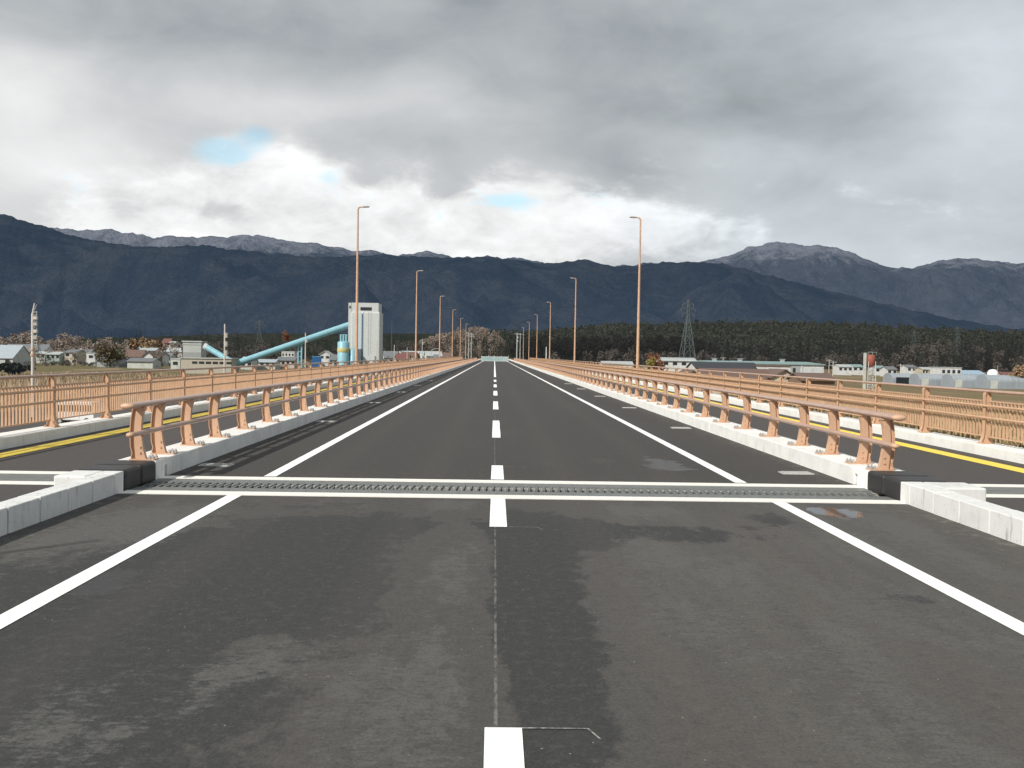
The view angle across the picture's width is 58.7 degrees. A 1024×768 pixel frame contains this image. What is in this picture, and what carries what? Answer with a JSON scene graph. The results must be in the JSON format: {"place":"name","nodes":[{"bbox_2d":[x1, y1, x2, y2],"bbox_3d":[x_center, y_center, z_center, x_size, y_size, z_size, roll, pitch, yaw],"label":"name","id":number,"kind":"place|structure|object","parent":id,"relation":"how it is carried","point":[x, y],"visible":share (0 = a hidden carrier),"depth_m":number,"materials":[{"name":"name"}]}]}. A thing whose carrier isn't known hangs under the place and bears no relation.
{"place":"outdoors","nodes":[
{"label":"outdoors","id":0,"kind":"place"},
{"bbox_2d":[0,345,30,365],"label":"shed","id":1,"kind":"structure","parent":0,"point":[20,354],"depth_m":331.06,"materials":[{"name":"silver metal"}]},
{"bbox_2d":[86,353,103,365],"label":"shed","id":2,"kind":"structure","parent":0,"point":[89,358],"depth_m":356.77,"materials":[{"name":"white glass"}]},
{"bbox_2d":[181,341,207,357],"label":"receiving tower","id":3,"kind":"structure","parent":0,"point":[192,349],"depth_m":271.53,"materials":[{"name":"grey"}]},
{"bbox_2d":[0,368,403,432],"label":"side road","id":4,"kind":"structure","parent":0,"point":[20,427],"depth_m":86.48,"materials":[{"name":"asphalt"}]},
{"bbox_2d":[57,401,100,423],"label":"parked van","id":5,"kind":"object","parent":4,"relation":"on","point":[59,421],"visible":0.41,"depth_m":75.71,"materials":[{"name":"paint"}]},
{"bbox_2d":[180,357,239,373],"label":"hall","id":6,"kind":"structure","parent":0,"point":[192,362],"depth_m":260.33,"materials":[{"name":"grey"}]},
{"bbox_2d":[202,343,229,357],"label":"conveyor tube","id":7,"kind":"object","parent":6,"relation":"attached to","point":[212,350],"visible":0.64,"depth_m":268.92,"materials":[{"name":"blue paint"}]},
{"bbox_2d":[0,359,477,501],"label":"walkway","id":8,"kind":"structure","parent":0,"point":[77,455],"depth_m":15.99,"materials":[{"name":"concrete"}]},
{"bbox_2d":[54,470,101,485],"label":"kerb end block","id":9,"kind":"structure","parent":8,"relation":"on","point":[68,477],"depth_m":10.72,"materials":[{"name":"concrete"}]},
{"bbox_2d":[79,465,139,490],"bbox_3d":[-5.077,1.187,11.478,0.622,0.278,0.490,1,2,-1],"label":"joint cover","id":10,"kind":"object","parent":8,"relation":"on","point":[131,477],"visible":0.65,"depth_m":11.41,"materials":[{"name":"black rubber"}]},
{"bbox_2d":[0,372,406,457],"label":"walk line","id":11,"kind":"object","parent":8,"relation":"on","point":[34,448],"visible":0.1,"depth_m":18.31,"materials":[{"name":"yellow paint"}]},
{"bbox_2d":[241,357,258,369],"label":"house","id":12,"kind":"structure","parent":0,"point":[255,362],"depth_m":328.23,"materials":[{"name":"grey glass"}]},
{"bbox_2d":[0,357,1023,767],"bbox_3d":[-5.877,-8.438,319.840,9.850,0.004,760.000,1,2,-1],"label":"road","id":13,"kind":"structure","parent":0,"point":[244,631],"depth_m":6.08,"materials":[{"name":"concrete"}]},
{"bbox_2d":[0,471,122,535],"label":"approach kerb","id":14,"kind":"structure","parent":13,"relation":"on","point":[24,511],"depth_m":9.52,"materials":[{"name":"concrete"}]},
{"bbox_2d":[198,463,233,466],"bbox_3d":[-4.506,1.238,13.883,0.480,0.042,0.260,1,2,-1],"label":"drain grate","id":15,"kind":"object","parent":13,"relation":"on","point":[218,464],"visible":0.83,"depth_m":13.81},
{"bbox_2d":[0,361,482,628],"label":"edge line","id":16,"kind":"object","parent":13,"relation":"on","point":[10,616],"visible":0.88,"depth_m":7.94,"materials":[{"name":"white paint"}]},
{"bbox_2d":[481,356,508,361],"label":"site hoarding","id":17,"kind":"object","parent":13,"relation":"on","point":[486,358],"visible":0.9,"depth_m":251.83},
{"bbox_2d":[484,361,524,767],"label":"line","id":18,"kind":"object","parent":13,"relation":"on","point":[503,747],"visible":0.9,"depth_m":4.16,"materials":[{"name":"white paint"}]},
{"bbox_2d":[522,467,601,739],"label":"layout marks","id":19,"kind":"object","parent":13,"relation":"on","point":[565,728],"visible":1,"depth_m":4.27},
{"bbox_2d":[514,365,1023,634],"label":"edge line","id":20,"kind":"object","parent":13,"relation":"on","point":[1005,619],"visible":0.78,"depth_m":8.23,"materials":[{"name":"white paint"}]},
{"bbox_2d":[778,471,813,474],"bbox_3d":[4.381,1.378,14.058,0.480,0.042,0.260,1,2,-1],"label":"drain grate","id":21,"kind":"object","parent":13,"relation":"on","point":[797,472],"visible":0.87,"depth_m":14.00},
{"bbox_2d":[900,482,1023,545],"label":"approach kerb","id":22,"kind":"structure","parent":13,"relation":"on","point":[1002,522],"depth_m":9.83,"materials":[{"name":"concrete"}]},
{"bbox_2d":[0,214,1023,339],"bbox_3d":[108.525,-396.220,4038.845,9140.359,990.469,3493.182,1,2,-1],"label":"mountain front","id":23,"kind":"structure","parent":0,"point":[72,285],"depth_m":3785.73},
{"bbox_2d":[0,357,1023,425],"bbox_3d":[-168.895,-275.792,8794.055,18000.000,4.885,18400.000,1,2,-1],"label":"ground","id":24,"kind":"structure","parent":0,"point":[49,368],"depth_m":227.21,"materials":[{"name":"plant"}]},
{"bbox_2d":[0,362,22,374],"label":"hedge","id":25,"kind":"object","parent":24,"relation":"on","point":[12,368],"visible":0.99,"depth_m":221.75,"materials":[{"name":"green plant"}]},
{"bbox_2d":[7,344,54,351],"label":"house","id":26,"kind":"structure","parent":24,"relation":"on","point":[43,347],"depth_m":438.00,"materials":[{"name":"grey glass"}]},
{"bbox_2d":[30,303,37,416],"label":"utility pole","id":27,"kind":"object","parent":24,"relation":"on","point":[33,336],"visible":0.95,"depth_m":83.01,"materials":[{"name":"concrete"}]},
{"bbox_2d":[45,352,64,362],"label":"house","id":28,"kind":"structure","parent":24,"relation":"on","point":[57,356],"depth_m":386.24,"materials":[{"name":"grey glass"}]},
{"bbox_2d":[63,350,86,363],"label":"house","id":29,"kind":"structure","parent":24,"relation":"on","point":[69,354],"depth_m":377.09,"materials":[{"name":"grey glass"}]},
{"bbox_2d":[7,360,170,366],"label":"field hedge","id":30,"kind":"object","parent":24,"relation":"on","point":[65,363],"visible":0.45,"depth_m":327.42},
{"bbox_2d":[0,331,214,357],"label":"bare wood","id":31,"kind":"object","parent":24,"relation":"on","point":[69,342],"visible":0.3,"depth_m":512.13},
{"bbox_2d":[35,346,180,361],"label":"village trees","id":32,"kind":"object","parent":24,"relation":"on","point":[157,352],"visible":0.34,"depth_m":380.78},
{"bbox_2d":[92,343,126,364],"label":"tree","id":33,"kind":"object","parent":24,"relation":"on","point":[111,353],"visible":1,"depth_m":325.57,"materials":[{"name":"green plant"}]},
{"bbox_2d":[97,357,127,366],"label":"shed","id":34,"kind":"structure","parent":24,"relation":"on","point":[120,361],"depth_m":327.26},
{"bbox_2d":[122,350,146,358],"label":"house","id":35,"kind":"structure","parent":24,"relation":"on","point":[135,353],"depth_m":398.21,"materials":[{"name":"brown glass"}]},
{"bbox_2d":[126,358,161,368],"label":"shed","id":36,"kind":"structure","parent":24,"relation":"on","point":[149,363],"depth_m":317.60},
{"bbox_2d":[80,331,207,344],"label":"conifer wood","id":37,"kind":"object","parent":24,"relation":"on","point":[140,337],"visible":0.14,"depth_m":734.18,"materials":[{"name":"brown plant"}]},
{"bbox_2d":[128,336,162,349],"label":"tree","id":38,"kind":"object","parent":24,"relation":"on","point":[133,344],"visible":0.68,"depth_m":461.53,"materials":[{"name":"beige plant"}]},
{"bbox_2d":[0,371,335,402],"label":"reed bed","id":39,"kind":"object","parent":24,"relation":"on","point":[66,379],"visible":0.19,"depth_m":174.79,"materials":[{"name":"brown plant"}]},
{"bbox_2d":[170,358,180,368],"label":"hut","id":40,"kind":"object","parent":24,"relation":"on","point":[175,363],"visible":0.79,"depth_m":297.88,"materials":[{"name":"white glass"}]},
{"bbox_2d":[35,355,391,365],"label":"village shrubs","id":41,"kind":"object","parent":24,"relation":"on","point":[307,359],"visible":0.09,"depth_m":369.41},
{"bbox_2d":[224,324,227,372],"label":"utility pole","id":42,"kind":"object","parent":24,"relation":"on","point":[225,343],"visible":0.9,"depth_m":139.93,"materials":[{"name":"concrete"}]},
{"bbox_2d":[258,359,280,368],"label":"workshop","id":43,"kind":"structure","parent":24,"relation":"on","point":[268,361],"depth_m":338.36,"materials":[{"name":"silver metal"}]},
{"bbox_2d":[277,357,299,368],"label":"workshop","id":44,"kind":"structure","parent":24,"relation":"on","point":[288,360],"depth_m":348.42,"materials":[{"name":"grey metal"}]},
{"bbox_2d":[282,351,296,356],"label":"house","id":45,"kind":"structure","parent":24,"relation":"on","point":[289,353],"depth_m":417.88,"materials":[{"name":"white glass"}]},
{"bbox_2d":[237,322,347,367],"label":"conveyor tube","id":46,"kind":"object","parent":24,"relation":"on","point":[289,345],"visible":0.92,"depth_m":271.54,"materials":[{"name":"blue paint"}]},
{"bbox_2d":[181,330,444,359],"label":"conifer wood","id":47,"kind":"object","parent":24,"relation":"on","point":[308,349],"visible":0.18,"depth_m":690.78,"materials":[{"name":"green plant"}]},
{"bbox_2d":[312,356,320,366],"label":"shipping container","id":48,"kind":"object","parent":24,"relation":"on","point":[316,359],"visible":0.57,"depth_m":296.75,"materials":[{"name":"metal"}]},
{"bbox_2d":[206,339,441,359],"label":"brown wood","id":49,"kind":"object","parent":24,"relation":"on","point":[261,347],"visible":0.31,"depth_m":489.21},
{"bbox_2d":[318,351,332,365],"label":"house","id":50,"kind":"structure","parent":24,"relation":"on","point":[325,356],"depth_m":398.33,"materials":[{"name":"white glass"}]},
{"bbox_2d":[337,334,354,364],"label":"blue silo","id":51,"kind":"object","parent":24,"relation":"on","point":[345,352],"visible":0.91,"depth_m":269.73,"materials":[{"name":"paint"}]},
{"bbox_2d":[348,303,382,373],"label":"silo tower","id":52,"kind":"structure","parent":24,"relation":"on","point":[370,324],"depth_m":274.96,"materials":[{"name":"concrete"}]},
{"bbox_2d":[395,354,410,360],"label":"house","id":53,"kind":"structure","parent":24,"relation":"on","point":[404,356],"depth_m":420.44,"materials":[{"name":"pink glass"}]},
{"bbox_2d":[424,351,441,359],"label":"distant house","id":54,"kind":"structure","parent":24,"relation":"on","point":[428,354],"depth_m":429.88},
{"bbox_2d":[419,326,505,358],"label":"brown wood","id":55,"kind":"object","parent":24,"relation":"on","point":[479,332],"visible":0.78,"depth_m":665.32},
{"bbox_2d":[138,476,885,496],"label":"road bridge","id":56,"kind":"structure","parent":24,"relation":"on","point":[876,494],"depth_m":12.08,"materials":[{"name":"concrete"}]},
{"bbox_2d":[0,471,66,484],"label":"expansion joint","id":57,"kind":"object","parent":56,"relation":"in","point":[30,477],"visible":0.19,"depth_m":12.29,"materials":[{"name":"metal"}]},
{"bbox_2d":[96,460,155,485],"bbox_3d":[-5.087,1.168,12.000,0.622,0.282,0.505,1,2,-1],"label":"joint cover","id":58,"kind":"object","parent":56,"relation":"on","point":[147,471],"visible":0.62,"depth_m":11.94,"materials":[{"name":"black rubber"}]},
{"bbox_2d":[0,369,415,449],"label":"kerb","id":59,"kind":"structure","parent":56,"relation":"on","point":[12,439],"depth_m":19.48,"materials":[{"name":"concrete"}]},
{"bbox_2d":[0,356,462,427],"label":"pedestrian fence","id":60,"kind":"object","parent":59,"relation":"on","point":[185,384],"visible":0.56,"depth_m":22.73,"materials":[{"name":"metal"}]},
{"bbox_2d":[119,359,481,479],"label":"barrier kerb","id":61,"kind":"structure","parent":56,"relation":"on","point":[185,457],"depth_m":17.34,"materials":[{"name":"concrete"}]},
{"bbox_2d":[120,357,476,460],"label":"guard barrier","id":62,"kind":"object","parent":61,"relation":"on","point":[137,432],"visible":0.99,"depth_m":17.43,"materials":[{"name":"metal"}]},
{"bbox_2d":[119,476,905,503],"bbox_3d":[0.035,1.523,11.942,9.850,0.304,1.670,1,2,-1],"label":"expansion joint","id":63,"kind":"object","parent":56,"relation":"in","point":[862,495],"visible":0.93,"depth_m":11.89,"materials":[{"name":"metal"}]},
{"bbox_2d":[509,359,903,488],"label":"barrier kerb","id":64,"kind":"structure","parent":56,"relation":"on","point":[837,466],"depth_m":17.52,"materials":[{"name":"concrete"}]},
{"bbox_2d":[514,358,905,470],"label":"guard barrier","id":65,"kind":"object","parent":64,"relation":"on","point":[887,444],"visible":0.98,"depth_m":17.63,"materials":[{"name":"metal"}]},
{"bbox_2d":[574,370,1023,463],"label":"kerb","id":66,"kind":"structure","parent":56,"relation":"on","point":[998,451],"depth_m":20.00,"materials":[{"name":"concrete"}]},
{"bbox_2d":[529,357,1023,443],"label":"pedestrian fence","id":67,"kind":"object","parent":66,"relation":"on","point":[877,400],"visible":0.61,"depth_m":22.97,"materials":[{"name":"metal"}]},
{"bbox_2d":[867,471,928,495],"bbox_3d":[5.168,1.329,12.203,0.642,0.282,0.505,1,2,-1],"label":"joint cover","id":68,"kind":"object","parent":56,"relation":"on","point":[875,484],"visible":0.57,"depth_m":12.12,"materials":[{"name":"black rubber"}]},
{"bbox_2d":[971,484,1023,497],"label":"expansion joint","id":69,"kind":"object","parent":56,"relation":"in","point":[1005,490],"visible":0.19,"depth_m":12.55,"materials":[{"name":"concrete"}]},
{"bbox_2d":[484,332,551,359],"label":"conifer wood","id":70,"kind":"object","parent":24,"relation":"on","point":[500,352],"visible":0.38,"depth_m":559.77,"materials":[{"name":"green plant"}]},
{"bbox_2d":[505,334,717,363],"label":"mixed wood","id":71,"kind":"object","parent":24,"relation":"on","point":[562,346],"visible":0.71,"depth_m":575.57,"materials":[{"name":"plant"}]},
{"bbox_2d":[600,361,633,367],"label":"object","id":72,"kind":"object","parent":24,"relation":"on","point":[623,362],"visible":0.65,"depth_m":422.42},
{"bbox_2d":[646,352,665,369],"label":"bush","id":73,"kind":"object","parent":24,"relation":"on","point":[660,362],"visible":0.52,"depth_m":262.90,"materials":[{"name":"orange plant"}]},
{"bbox_2d":[658,357,696,371],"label":"house","id":74,"kind":"structure","parent":24,"relation":"on","point":[672,362],"depth_m":331.17,"materials":[{"name":"white glass"}]},
{"bbox_2d":[678,300,695,358],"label":"transmission pylon","id":75,"kind":"object","parent":24,"relation":"on","point":[688,314],"visible":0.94,"depth_m":420.40,"materials":[{"name":"metal"}]},
{"bbox_2d":[686,362,756,370],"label":"house","id":76,"kind":"structure","parent":24,"relation":"on","point":[736,365],"depth_m":218.37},
{"bbox_2d":[698,368,769,394],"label":"house","id":77,"kind":"structure","parent":24,"relation":"on","point":[761,371],"depth_m":173.50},
{"bbox_2d":[550,341,1023,372],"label":"bare wood","id":78,"kind":"object","parent":24,"relation":"on","point":[908,357],"visible":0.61,"depth_m":503.76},
{"bbox_2d":[707,333,1023,371],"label":"cedar wood","id":79,"kind":"object","parent":24,"relation":"on","point":[989,365],"visible":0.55,"depth_m":592.26,"materials":[{"name":"green plant"}]},
{"bbox_2d":[863,352,876,396],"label":"water tower","id":80,"kind":"structure","parent":24,"relation":"on","point":[871,362],"depth_m":171.03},
{"bbox_2d":[728,389,1023,447],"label":"dry grass","id":81,"kind":"structure","parent":24,"relation":"on","point":[1004,442],"depth_m":21.53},
{"bbox_2d":[883,373,913,383],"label":"greenhouse","id":82,"kind":"object","parent":24,"relation":"on","point":[901,378],"visible":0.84,"depth_m":264.89,"materials":[{"name":"plastic"}]},
{"bbox_2d":[896,377,908,383],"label":"door","id":83,"kind":"structure","parent":82,"relation":"in","point":[901,380],"depth_m":264.31,"materials":[{"name":"black glass"}]},
{"bbox_2d":[909,374,944,385],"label":"greenhouse","id":84,"kind":"object","parent":24,"relation":"on","point":[927,379],"visible":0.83,"depth_m":252.76,"materials":[{"name":"plastic"}]},
{"bbox_2d":[930,367,961,374],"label":"house","id":85,"kind":"structure","parent":24,"relation":"on","point":[945,370],"depth_m":302.89,"materials":[{"name":"white glass"}]},
{"bbox_2d":[941,374,978,387],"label":"greenhouse","id":86,"kind":"object","parent":24,"relation":"on","point":[959,380],"visible":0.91,"depth_m":244.87,"materials":[{"name":"plastic"}]},
{"bbox_2d":[975,375,1023,388],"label":"greenhouse","id":87,"kind":"object","parent":24,"relation":"on","point":[998,382],"visible":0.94,"depth_m":239.03,"materials":[{"name":"plastic"}]},
{"bbox_2d":[1008,364,1023,377],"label":"bush","id":88,"kind":"object","parent":24,"relation":"on","point":[1019,372],"visible":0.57,"depth_m":240.20,"materials":[{"name":"beige plant"}]},
{"bbox_2d":[0,0,1023,268],"label":"sky","id":89,"kind":"structure","parent":0,"point":[889,133],"materials":[{"name":"grey"}]},
{"bbox_2d":[43,322,1023,369],"bbox_3d":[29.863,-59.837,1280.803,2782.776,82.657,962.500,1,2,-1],"label":"foothill","id":90,"kind":"structure","parent":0,"point":[213,338],"depth_m":1341.52,"materials":[{"name":"plant"}]},
{"bbox_2d":[476,318,1023,369],"bbox_3d":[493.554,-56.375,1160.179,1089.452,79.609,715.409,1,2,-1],"label":"hillside wood","id":91,"kind":"object","parent":90,"relation":"on","point":[939,334],"visible":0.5,"depth_m":1283.34,"materials":[{"name":"green plant"}]},
{"bbox_2d":[49,227,1023,328],"bbox_3d":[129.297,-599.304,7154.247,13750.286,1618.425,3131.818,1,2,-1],"label":"mountain back","id":92,"kind":"structure","parent":0,"point":[984,292],"depth_m":7567.97,"materials":[{"name":"stone"}]},
{"bbox_2d":[689,358,825,372],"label":"warehouse","id":93,"kind":"structure","parent":0,"point":[802,367],"depth_m":241.54,"materials":[{"name":"grey metal"}]},
{"bbox_2d":[754,365,790,370],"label":"house","id":94,"kind":"structure","parent":0,"point":[772,367],"depth_m":213.22,"materials":[{"name":"white glass"}]},
{"bbox_2d":[766,368,791,381],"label":"house","id":95,"kind":"structure","parent":0,"point":[771,371],"depth_m":169.05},
{"bbox_2d":[574,373,1023,511],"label":"walkway","id":96,"kind":"structure","parent":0,"point":[943,467],"depth_m":16.75,"materials":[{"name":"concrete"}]},
{"bbox_2d":[585,374,1023,472],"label":"walk line","id":97,"kind":"object","parent":96,"relation":"on","point":[1003,466],"visible":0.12,"depth_m":17.99,"materials":[{"name":"yellow paint"}]},
{"bbox_2d":[884,476,946,500],"bbox_3d":[5.178,1.348,11.680,0.642,0.278,0.490,1,2,-1],"label":"joint cover","id":98,"kind":"object","parent":96,"relation":"on","point":[892,486],"visible":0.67,"depth_m":11.63,"materials":[{"name":"black rubber"}]},
{"bbox_2d":[924,482,985,500],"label":"kerb end block","id":99,"kind":"structure","parent":96,"relation":"on","point":[973,491],"depth_m":10.91,"materials":[{"name":"concrete"}]},
{"bbox_2d":[785,373,835,393],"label":"house","id":100,"kind":"structure","parent":0,"point":[819,382],"depth_m":152.40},
{"bbox_2d":[832,364,851,374],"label":"house","id":101,"kind":"structure","parent":0,"point":[842,369],"depth_m":423.13,"materials":[{"name":"white glass"}]},
{"bbox_2d":[850,364,862,374],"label":"house","id":102,"kind":"structure","parent":0,"point":[857,369],"depth_m":433.28,"materials":[{"name":"white glass"}]},
{"bbox_2d":[880,366,897,375],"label":"house","id":103,"kind":"structure","parent":0,"point":[887,369],"depth_m":405.55,"materials":[{"name":"white glass"}]},
{"bbox_2d":[901,365,916,373],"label":"house","id":104,"kind":"structure","parent":0,"point":[909,369],"depth_m":424.36,"materials":[{"name":"white glass"}]},
{"bbox_2d":[914,367,929,373],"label":"house","id":105,"kind":"structure","parent":0,"point":[922,370],"depth_m":404.96,"materials":[{"name":"beige glass"}]},
{"bbox_2d":[961,370,985,374],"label":"house","id":106,"kind":"structure","parent":0,"point":[972,372],"depth_m":309.34,"materials":[{"name":"blue metal"}]},
{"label":"left lamp ledge","id":107,"kind":"structure","parent":0,"visible":0},
{"bbox_2d":[354,206,368,376],"bbox_3d":[-10.103,-6.142,61.153,0.961,11.549,0.380,1,2,-1],"label":"street lamp","id":108,"kind":"object","parent":107,"relation":"on","point":[356,317],"visible":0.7,"depth_m":61.07,"materials":[{"name":"metal"}]},
{"bbox_2d":[415,270,422,359],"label":"street lamp","id":109,"kind":"object","parent":107,"relation":"on","point":[416,320],"visible":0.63,"depth_m":107.40,"materials":[{"name":"metal"}]},
{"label":"right lamp ledge","id":110,"kind":"structure","parent":0,"visible":0},
{"bbox_2d":[572,278,575,360],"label":"street lamp","id":111,"kind":"object","parent":110,"relation":"on","point":[575,324],"visible":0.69,"depth_m":114.16,"materials":[{"name":"metal"}]},
{"bbox_2d":[629,216,640,367],"bbox_3d":[8.597,-5.922,63.821,0.961,11.549,0.380,1,2,-1],"label":"street lamp","id":112,"kind":"object","parent":110,"relation":"on","point":[638,327],"visible":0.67,"depth_m":63.76,"materials":[{"name":"metal"}]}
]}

